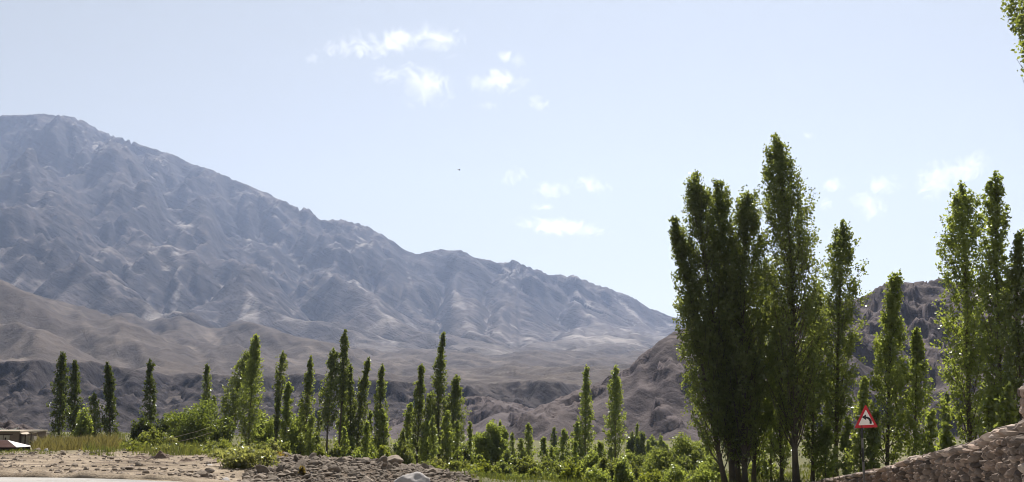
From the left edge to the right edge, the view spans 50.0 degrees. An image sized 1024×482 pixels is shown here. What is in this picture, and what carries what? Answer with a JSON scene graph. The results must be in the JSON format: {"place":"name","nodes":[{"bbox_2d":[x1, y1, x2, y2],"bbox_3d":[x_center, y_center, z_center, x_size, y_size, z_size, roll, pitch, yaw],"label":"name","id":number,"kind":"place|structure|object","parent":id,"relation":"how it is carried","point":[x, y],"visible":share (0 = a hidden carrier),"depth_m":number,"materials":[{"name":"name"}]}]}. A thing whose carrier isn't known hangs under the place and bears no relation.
{"place":"outdoors","nodes":[
{"label":"outdoors","id":0,"kind":"place"},
{"bbox_2d":[0,477,175,481],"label":"road","id":1,"kind":"structure","parent":0,"point":[17,479],"depth_m":27.87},
{"bbox_2d":[1,448,254,481],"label":"gravel","id":2,"kind":"structure","parent":0,"point":[145,471],"depth_m":35.00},
{"bbox_2d":[0,359,581,438],"bbox_3d":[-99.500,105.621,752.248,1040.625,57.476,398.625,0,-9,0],"label":"river terrace","id":3,"kind":"structure","parent":0,"point":[26,395],"depth_m":770.68,"materials":[{"name":"stone"}]},
{"bbox_2d":[0,279,645,401],"bbox_3d":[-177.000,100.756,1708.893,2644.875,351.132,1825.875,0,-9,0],"label":"foothills","id":4,"kind":"structure","parent":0,"point":[33,326],"depth_m":1508.81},
{"bbox_2d":[0,114,685,354],"bbox_3d":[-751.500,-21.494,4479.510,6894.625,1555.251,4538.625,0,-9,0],"label":"mountain","id":5,"kind":"structure","parent":0,"point":[92,217],"depth_m":4168.02,"materials":[{"name":"stone"}]},
{"bbox_2d":[0,432,972,481],"bbox_3d":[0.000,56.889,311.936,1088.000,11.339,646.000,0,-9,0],"label":"ground","id":6,"kind":"structure","parent":0,"point":[163,463],"depth_m":40.48,"materials":[{"name":"soil"}]},
{"bbox_2d":[0,440,30,450],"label":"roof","id":7,"kind":"structure","parent":6,"relation":"on","point":[7,445],"depth_m":70.78,"materials":[{"name":"red metal"}]},
{"bbox_2d":[0,420,34,429],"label":"earth mound","id":8,"kind":"object","parent":6,"relation":"on","point":[9,424],"visible":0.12,"depth_m":122.87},
{"bbox_2d":[0,430,47,442],"bbox_3d":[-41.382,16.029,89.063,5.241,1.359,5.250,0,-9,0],"label":"mud house","id":9,"kind":"structure","parent":6,"relation":"on","point":[11,435],"depth_m":86.70,"materials":[{"name":"brick"}]},
{"bbox_2d":[46,351,71,436],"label":"poplar tree","id":10,"kind":"object","parent":6,"relation":"on","point":[61,394],"visible":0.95,"depth_m":108.73,"materials":[{"name":"green plant"}]},
{"bbox_2d":[63,359,83,435],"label":"poplar tree","id":11,"kind":"object","parent":6,"relation":"on","point":[74,385],"visible":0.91,"depth_m":106.76,"materials":[{"name":"green plant"}]},
{"bbox_2d":[28,431,124,450],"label":"dry grass","id":12,"kind":"structure","parent":6,"relation":"on","point":[53,443],"depth_m":66.57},
{"bbox_2d":[72,403,93,438],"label":"bush","id":13,"kind":"object","parent":6,"relation":"on","point":[85,423],"visible":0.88,"depth_m":102.24,"materials":[{"name":"green plant"}]},
{"bbox_2d":[88,392,103,437],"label":"poplar tree","id":14,"kind":"object","parent":6,"relation":"on","point":[95,417],"visible":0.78,"depth_m":104.56,"materials":[{"name":"green plant"}]},
{"bbox_2d":[0,470,205,481],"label":"earth bank","id":15,"kind":"structure","parent":6,"relation":"on","point":[83,474],"depth_m":28.91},
{"bbox_2d":[97,361,119,436],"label":"poplar tree","id":16,"kind":"object","parent":6,"relation":"on","point":[109,388],"visible":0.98,"depth_m":106.73,"materials":[{"name":"green plant"}]},
{"bbox_2d":[129,417,153,440],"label":"bush","id":17,"kind":"object","parent":6,"relation":"on","point":[137,427],"visible":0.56,"depth_m":90.60,"materials":[{"name":"green plant"}]},
{"bbox_2d":[139,358,158,422],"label":"poplar tree","id":18,"kind":"object","parent":6,"relation":"on","point":[150,381],"visible":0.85,"depth_m":110.80,"materials":[{"name":"green plant"}]},
{"bbox_2d":[137,426,169,446],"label":"bush","id":19,"kind":"object","parent":6,"relation":"on","point":[157,436],"visible":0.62,"depth_m":70.57,"materials":[{"name":"green plant"}]},
{"bbox_2d":[152,412,171,432],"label":"bush","id":20,"kind":"object","parent":6,"relation":"on","point":[162,426],"visible":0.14,"depth_m":94.42,"materials":[{"name":"green plant"}]},
{"bbox_2d":[82,438,272,455],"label":"green weeds","id":21,"kind":"object","parent":6,"relation":"on","point":[172,450],"visible":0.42,"depth_m":53.80,"materials":[{"name":"green plant"}]},
{"bbox_2d":[164,396,239,446],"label":"willow thicket","id":22,"kind":"object","parent":6,"relation":"on","point":[195,419],"visible":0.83,"depth_m":89.43,"materials":[{"name":"green plant"}]},
{"bbox_2d":[199,363,213,423],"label":"poplar tree","id":23,"kind":"object","parent":6,"relation":"on","point":[206,380],"visible":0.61,"depth_m":113.93,"materials":[{"name":"green plant"}]},
{"bbox_2d":[218,349,256,440],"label":"poplar tree","id":24,"kind":"object","parent":6,"relation":"on","point":[241,365],"visible":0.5,"depth_m":98.77,"materials":[{"name":"green plant"}]},
{"bbox_2d":[212,445,279,468],"bbox_3d":[-9.026,7.362,37.377,2.109,0.859,2.086,6,-11,-35],"label":"shrub","id":25,"kind":"object","parent":6,"relation":"on","point":[244,457],"visible":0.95,"depth_m":36.93,"materials":[{"name":"green plant"}]},
{"bbox_2d":[233,333,267,445],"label":"poplar tree","id":26,"kind":"object","parent":6,"relation":"on","point":[254,359],"visible":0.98,"depth_m":95.85,"materials":[{"name":"green plant"}]},
{"bbox_2d":[250,405,278,445],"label":"bush","id":27,"kind":"object","parent":6,"relation":"on","point":[267,427],"visible":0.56,"depth_m":100.13,"materials":[{"name":"green plant"}]},
{"bbox_2d":[272,350,288,442],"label":"poplar tree","id":28,"kind":"object","parent":6,"relation":"on","point":[279,377],"visible":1,"depth_m":95.00,"materials":[{"name":"green plant"}]},
{"bbox_2d":[278,381,298,453],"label":"poplar tree","id":29,"kind":"object","parent":6,"relation":"on","point":[287,414],"visible":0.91,"depth_m":96.62,"materials":[{"name":"green plant"}]},
{"bbox_2d":[287,408,305,455],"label":"poplar tree","id":30,"kind":"object","parent":6,"relation":"on","point":[300,448],"visible":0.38,"depth_m":97.83,"materials":[{"name":"green plant"}]},
{"bbox_2d":[295,355,316,445],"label":"poplar tree","id":31,"kind":"object","parent":6,"relation":"on","point":[308,388],"visible":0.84,"depth_m":96.89,"materials":[{"name":"green plant"}]},
{"bbox_2d":[303,413,321,455],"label":"poplar sapling","id":32,"kind":"object","parent":6,"relation":"on","point":[308,447],"visible":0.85,"depth_m":87.67,"materials":[{"name":"green plant"}]},
{"bbox_2d":[313,409,322,450],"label":"poplar tree","id":33,"kind":"object","parent":6,"relation":"on","point":[319,423],"visible":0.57,"depth_m":96.42,"materials":[{"name":"green plant"}]},
{"bbox_2d":[317,347,344,452],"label":"poplar tree","id":34,"kind":"object","parent":6,"relation":"on","point":[331,383],"visible":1,"depth_m":93.91,"materials":[{"name":"green plant"}]},
{"bbox_2d":[333,378,351,446],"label":"poplar tree","id":35,"kind":"object","parent":6,"relation":"on","point":[342,419],"visible":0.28,"depth_m":96.49,"materials":[{"name":"green plant"}]},
{"bbox_2d":[337,329,350,446],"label":"poplar tree","id":36,"kind":"object","parent":6,"relation":"on","point":[344,361],"visible":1,"depth_m":95.31,"materials":[{"name":"green plant"}]},
{"bbox_2d":[340,426,350,456],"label":"poplar sapling","id":37,"kind":"object","parent":6,"relation":"on","point":[344,440],"visible":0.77,"depth_m":83.15,"materials":[{"name":"green plant"}]},
{"bbox_2d":[342,362,358,450],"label":"poplar tree","id":38,"kind":"object","parent":6,"relation":"on","point":[349,397],"visible":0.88,"depth_m":95.81,"materials":[{"name":"green plant"}]},
{"bbox_2d":[47,430,671,465],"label":"weeds","id":39,"kind":"object","parent":6,"relation":"on","point":[391,453],"visible":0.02,"depth_m":135.06,"materials":[{"name":"green plant"}]},
{"bbox_2d":[348,356,371,450],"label":"poplar tree","id":40,"kind":"object","parent":6,"relation":"on","point":[364,383],"visible":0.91,"depth_m":95.75,"materials":[{"name":"green plant"}]},
{"bbox_2d":[242,452,478,481],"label":"rubble chippings","id":41,"kind":"object","parent":6,"relation":"on","point":[352,471],"visible":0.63,"depth_m":35.09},
{"bbox_2d":[351,444,377,458],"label":"bush","id":42,"kind":"object","parent":6,"relation":"on","point":[356,453],"visible":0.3,"depth_m":90.06,"materials":[{"name":"green plant"}]},
{"bbox_2d":[357,420,374,458],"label":"poplar sapling","id":43,"kind":"object","parent":6,"relation":"on","point":[365,440],"visible":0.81,"depth_m":84.58,"materials":[{"name":"green plant"}]},
{"bbox_2d":[371,363,389,448],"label":"poplar tree","id":44,"kind":"object","parent":6,"relation":"on","point":[380,396],"visible":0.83,"depth_m":95.93,"materials":[{"name":"green plant"}]},
{"bbox_2d":[375,408,394,455],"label":"poplar tree","id":45,"kind":"object","parent":6,"relation":"on","point":[383,417],"visible":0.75,"depth_m":94.52,"materials":[{"name":"green plant"}]},
{"bbox_2d":[396,402,415,460],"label":"poplar tree","id":46,"kind":"object","parent":6,"relation":"on","point":[407,422],"visible":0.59,"depth_m":95.49,"materials":[{"name":"green plant"}]},
{"bbox_2d":[400,442,413,464],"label":"shrub","id":47,"kind":"object","parent":6,"relation":"on","point":[406,457],"visible":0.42,"depth_m":82.29,"materials":[{"name":"green plant"}]},
{"bbox_2d":[394,472,429,481],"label":"boulder","id":48,"kind":"object","parent":6,"relation":"on","point":[417,477],"visible":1,"depth_m":31.66,"materials":[{"name":"stone"}]},
{"bbox_2d":[408,363,427,463],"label":"poplar tree","id":49,"kind":"object","parent":6,"relation":"on","point":[420,390],"visible":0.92,"depth_m":93.70,"materials":[{"name":"green plant"}]},
{"bbox_2d":[417,419,435,462],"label":"poplar tree","id":50,"kind":"object","parent":6,"relation":"on","point":[424,453],"visible":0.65,"depth_m":88.33,"materials":[{"name":"green plant"}]},
{"bbox_2d":[426,415,441,461],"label":"poplar sapling","id":51,"kind":"object","parent":6,"relation":"on","point":[431,439],"visible":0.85,"depth_m":84.57,"materials":[{"name":"green plant"}]},
{"bbox_2d":[426,331,451,461],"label":"poplar tree","id":52,"kind":"object","parent":6,"relation":"on","point":[437,380],"visible":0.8,"depth_m":92.97,"materials":[{"name":"green plant"}]},
{"bbox_2d":[437,410,458,463],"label":"poplar tree","id":53,"kind":"object","parent":6,"relation":"on","point":[446,446],"visible":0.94,"depth_m":88.50,"materials":[{"name":"green plant"}]},
{"bbox_2d":[435,374,471,462],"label":"poplar tree","id":54,"kind":"object","parent":6,"relation":"on","point":[454,405],"visible":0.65,"depth_m":92.73,"materials":[{"name":"green plant"}]},
{"bbox_2d":[440,459,470,471],"bbox_3d":[-3.193,12.579,60.725,1.911,1.022,2.008,0,-9,0],"label":"shrub","id":55,"kind":"object","parent":6,"relation":"on","point":[455,463],"visible":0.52,"depth_m":60.69,"materials":[{"name":"green plant"}]},
{"bbox_2d":[451,420,464,461],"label":"poplar sapling","id":56,"kind":"object","parent":6,"relation":"on","point":[457,440],"visible":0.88,"depth_m":87.97,"materials":[{"name":"green plant"}]},
{"bbox_2d":[466,421,475,456],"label":"poplar tree","id":57,"kind":"object","parent":6,"relation":"on","point":[469,436],"visible":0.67,"depth_m":96.31,"materials":[{"name":"green plant"}]},
{"bbox_2d":[471,419,509,464],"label":"round tree","id":58,"kind":"object","parent":6,"relation":"on","point":[492,446],"visible":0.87,"depth_m":101.72,"materials":[{"name":"green plant"}]},
{"bbox_2d":[497,449,516,469],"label":"bush","id":59,"kind":"object","parent":6,"relation":"on","point":[506,455],"visible":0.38,"depth_m":84.19,"materials":[{"name":"green plant"}]},
{"bbox_2d":[511,455,538,473],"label":"bush","id":60,"kind":"object","parent":6,"relation":"on","point":[523,464],"visible":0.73,"depth_m":84.00,"materials":[{"name":"green plant"}]},
{"bbox_2d":[523,423,536,460],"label":"poplar tree","id":61,"kind":"object","parent":6,"relation":"on","point":[529,443],"visible":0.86,"depth_m":110.09,"materials":[{"name":"green plant"}]},
{"bbox_2d":[535,436,549,463],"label":"poplar tree","id":62,"kind":"object","parent":6,"relation":"on","point":[543,447],"visible":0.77,"depth_m":109.97,"materials":[{"name":"green plant"}]},
{"bbox_2d":[536,457,563,477],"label":"shrub","id":63,"kind":"object","parent":6,"relation":"on","point":[546,464],"visible":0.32,"depth_m":65.39,"materials":[{"name":"green plant"}]},
{"bbox_2d":[278,435,836,481],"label":"valley weeds","id":64,"kind":"object","parent":6,"relation":"on","point":[786,473],"visible":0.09,"depth_m":59.63,"materials":[{"name":"green plant"}]},
{"bbox_2d":[553,428,573,461],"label":"poplar tree","id":65,"kind":"object","parent":6,"relation":"on","point":[564,438],"visible":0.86,"depth_m":109.96,"materials":[{"name":"green plant"}]},
{"bbox_2d":[558,459,585,481],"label":"shrub","id":66,"kind":"object","parent":6,"relation":"on","point":[568,471],"visible":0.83,"depth_m":57.37,"materials":[{"name":"green plant"}]},
{"bbox_2d":[570,421,585,460],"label":"poplar tree","id":67,"kind":"object","parent":6,"relation":"on","point":[576,435],"visible":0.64,"depth_m":111.98,"materials":[{"name":"green plant"}]},
{"bbox_2d":[577,364,596,469],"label":"poplar tree","id":68,"kind":"object","parent":6,"relation":"on","point":[586,410],"visible":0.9,"depth_m":116.26,"materials":[{"name":"green plant"}]},
{"bbox_2d":[580,448,600,473],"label":"bush","id":69,"kind":"object","parent":6,"relation":"on","point":[590,460],"visible":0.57,"depth_m":82.14,"materials":[{"name":"green plant"}]},
{"bbox_2d":[584,465,611,481],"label":"shrub","id":70,"kind":"object","parent":6,"relation":"on","point":[598,475],"visible":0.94,"depth_m":63.34,"materials":[{"name":"green plant"}]},
{"bbox_2d":[602,364,627,458],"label":"poplar tree","id":71,"kind":"object","parent":6,"relation":"on","point":[614,404],"visible":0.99,"depth_m":114.32,"materials":[{"name":"green plant"}]},
{"bbox_2d":[613,450,635,481],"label":"shrub","id":72,"kind":"object","parent":6,"relation":"on","point":[622,471],"visible":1,"depth_m":60.11,"materials":[{"name":"green plant"}]},
{"bbox_2d":[453,465,815,481],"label":"bank weeds","id":73,"kind":"object","parent":6,"relation":"on","point":[493,476],"visible":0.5,"depth_m":45.43,"materials":[{"name":"green plant"}]},
{"bbox_2d":[626,452,647,474],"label":"bush","id":74,"kind":"object","parent":6,"relation":"on","point":[638,460],"visible":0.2,"depth_m":82.35,"materials":[{"name":"green plant"}]},
{"bbox_2d":[633,431,650,456],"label":"round tree","id":75,"kind":"object","parent":6,"relation":"on","point":[640,446],"visible":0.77,"depth_m":182.59,"materials":[{"name":"green plant"}]},
{"bbox_2d":[638,468,664,481],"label":"shrub","id":76,"kind":"object","parent":6,"relation":"on","point":[654,477],"visible":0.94,"depth_m":64.22,"materials":[{"name":"green plant"}]},
{"bbox_2d":[663,463,687,481],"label":"shrub","id":77,"kind":"object","parent":6,"relation":"on","point":[676,472],"visible":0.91,"depth_m":61.20,"materials":[{"name":"green plant"}]},
{"bbox_2d":[640,432,712,475],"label":"bush","id":78,"kind":"object","parent":6,"relation":"on","point":[662,457],"visible":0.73,"depth_m":74.27,"materials":[{"name":"green plant"}]},
{"bbox_2d":[688,461,716,481],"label":"shrub","id":79,"kind":"object","parent":6,"relation":"on","point":[704,475],"visible":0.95,"depth_m":56.02,"materials":[{"name":"green plant"}]},
{"bbox_2d":[667,215,739,481],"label":"poplar tree","id":80,"kind":"object","parent":6,"relation":"on","point":[683,262],"visible":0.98,"depth_m":54.48,"materials":[{"name":"green plant"}]},
{"bbox_2d":[681,169,741,481],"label":"poplar tree","id":81,"kind":"object","parent":6,"relation":"on","point":[699,202],"visible":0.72,"depth_m":55.41,"materials":[{"name":"green plant"}]},
{"bbox_2d":[699,459,727,481],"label":"shrub","id":82,"kind":"object","parent":6,"relation":"on","point":[715,465],"visible":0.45,"depth_m":60.72,"materials":[{"name":"green plant"}]},
{"bbox_2d":[705,178,756,481],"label":"poplar tree","id":83,"kind":"object","parent":6,"relation":"on","point":[723,206],"visible":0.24,"depth_m":56.68,"materials":[{"name":"green plant"}]},
{"bbox_2d":[704,185,776,481],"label":"poplar tree","id":84,"kind":"object","parent":6,"relation":"on","point":[748,423],"visible":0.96,"depth_m":54.61,"materials":[{"name":"green plant"}]},
{"bbox_2d":[744,257,779,481],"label":"poplar tree","id":85,"kind":"object","parent":6,"relation":"on","point":[769,415],"visible":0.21,"depth_m":56.05,"materials":[{"name":"green plant"}]},
{"bbox_2d":[756,388,786,478],"bbox_3d":[13.627,10.101,58.176,1.984,5.125,1.720,5,-10,-28],"label":"poplar sapling","id":86,"kind":"object","parent":6,"relation":"on","point":[765,467],"visible":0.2,"depth_m":57.85,"materials":[{"name":"green plant"}]},
{"bbox_2d":[763,313,791,480],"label":"poplar tree","id":87,"kind":"object","parent":6,"relation":"on","point":[783,455],"visible":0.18,"depth_m":56.47,"materials":[{"name":"green plant"}]},
{"bbox_2d":[755,132,830,481],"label":"poplar tree","id":88,"kind":"object","parent":6,"relation":"on","point":[796,380],"visible":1,"depth_m":53.81,"materials":[{"name":"green plant"}]},
{"bbox_2d":[797,283,835,480],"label":"poplar tree","id":89,"kind":"object","parent":6,"relation":"on","point":[807,442],"visible":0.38,"depth_m":55.18,"materials":[{"name":"green plant"}]},
{"bbox_2d":[809,419,840,480],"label":"poplar sapling","id":90,"kind":"object","parent":6,"relation":"on","point":[825,443],"visible":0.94,"depth_m":53.91,"materials":[{"name":"green plant"}]},
{"bbox_2d":[831,415,855,475],"bbox_3d":[15.608,9.805,51.030,1.163,3.388,1.208,3,-9,-17],"label":"poplar sapling","id":91,"kind":"object","parent":6,"relation":"on","point":[845,441],"visible":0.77,"depth_m":51.09,"materials":[{"name":"green plant"}]},
{"bbox_2d":[818,219,874,476],"bbox_3d":[16.897,5.460,56.845,2.892,13.461,3.034,5,-10,-30],"label":"poplar tree","id":92,"kind":"object","parent":6,"relation":"on","point":[841,253],"visible":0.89,"depth_m":56.65,"materials":[{"name":"green plant"}]},
{"bbox_2d":[843,375,877,472],"bbox_3d":[15.560,8.669,49.272,1.496,5.298,1.455,-8,-12,41],"label":"poplar tree","id":93,"kind":"object","parent":6,"relation":"on","point":[855,437],"visible":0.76,"depth_m":49.25,"materials":[{"name":"green plant"}]},
{"bbox_2d":[855,405,877,481],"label":"road sign","id":94,"kind":"object","parent":6,"relation":"on","point":[865,419],"visible":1,"depth_m":29.56,"materials":[{"name":"red metal"}]},
{"bbox_2d":[864,408,882,468],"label":"poplar sapling","id":95,"kind":"object","parent":6,"relation":"on","point":[875,440],"visible":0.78,"depth_m":49.12,"materials":[{"name":"green plant"}]},
{"bbox_2d":[862,268,918,468],"bbox_3d":[17.628,6.293,51.669,2.732,10.067,2.492,-5,-10,28],"label":"poplar tree","id":96,"kind":"object","parent":6,"relation":"on","point":[886,348],"visible":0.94,"depth_m":51.43,"materials":[{"name":"green plant"}]},
{"bbox_2d":[895,326,936,457],"bbox_3d":[18.878,7.551,51.586,2.070,7.132,2.167,0,-9,0],"label":"poplar tree","id":97,"kind":"object","parent":6,"relation":"on","point":[917,348],"visible":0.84,"depth_m":51.33,"materials":[{"name":"green plant"}]},
{"bbox_2d":[812,419,1023,481],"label":"stone wall","id":98,"kind":"structure","parent":6,"relation":"on","point":[996,455],"depth_m":18.06,"materials":[{"name":"stone"}]},
{"bbox_2d":[918,408,938,455],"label":"poplar sapling","id":99,"kind":"object","parent":6,"relation":"on","point":[931,423],"visible":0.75,"depth_m":47.25,"materials":[{"name":"green plant"}]},
{"bbox_2d":[936,391,951,442],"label":"poplar tree","id":100,"kind":"object","parent":6,"relation":"on","point":[944,415],"visible":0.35,"depth_m":118.49,"materials":[{"name":"green plant"}]},
{"bbox_2d":[936,420,956,450],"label":"poplar sapling","id":101,"kind":"object","parent":6,"relation":"on","point":[946,439],"visible":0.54,"depth_m":43.21,"materials":[{"name":"green plant"}]},
{"bbox_2d":[930,180,1002,443],"bbox_3d":[19.064,3.382,46.014,3.075,12.269,2.828,0,-9,0],"label":"poplar tree","id":102,"kind":"object","parent":6,"relation":"on","point":[962,206],"visible":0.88,"depth_m":45.92,"materials":[{"name":"green plant"}]},
{"bbox_2d":[972,384,999,437],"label":"poplar sapling","id":103,"kind":"object","parent":6,"relation":"on","point":[988,408],"visible":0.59,"depth_m":41.45,"materials":[{"name":"green plant"}]},
{"bbox_2d":[975,170,1018,429],"bbox_3d":[19.482,3.042,44.104,1.749,12.055,1.685,7,-11,-38],"label":"poplar tree","id":104,"kind":"object","parent":6,"relation":"on","point":[996,220],"visible":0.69,"depth_m":44.21,"materials":[{"name":"green plant"}]},
{"bbox_2d":[993,380,1018,427],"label":"poplar sapling","id":105,"kind":"object","parent":6,"relation":"on","point":[1007,402],"visible":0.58,"depth_m":39.49,"materials":[{"name":"green plant"}]},
{"bbox_2d":[994,228,1023,423],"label":"poplar tree","id":106,"kind":"object","parent":6,"relation":"on","point":[1014,275],"visible":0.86,"depth_m":42.05,"materials":[{"name":"green plant"}]},
{"bbox_2d":[1000,0,1023,81],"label":"poplar tree","id":107,"kind":"object","parent":6,"relation":"on","point":[1017,19],"visible":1,"depth_m":34.46,"materials":[{"name":"green plant"}]},
{"bbox_2d":[0,0,1023,320],"label":"sky","id":108,"kind":"structure","parent":0,"point":[574,131],"materials":[{"name":"blue"}]},
{"bbox_2d":[386,276,1023,440],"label":"rocky hillside","id":109,"kind":"structure","parent":0,"point":[653,396],"depth_m":468.34,"materials":[{"name":"stone"}]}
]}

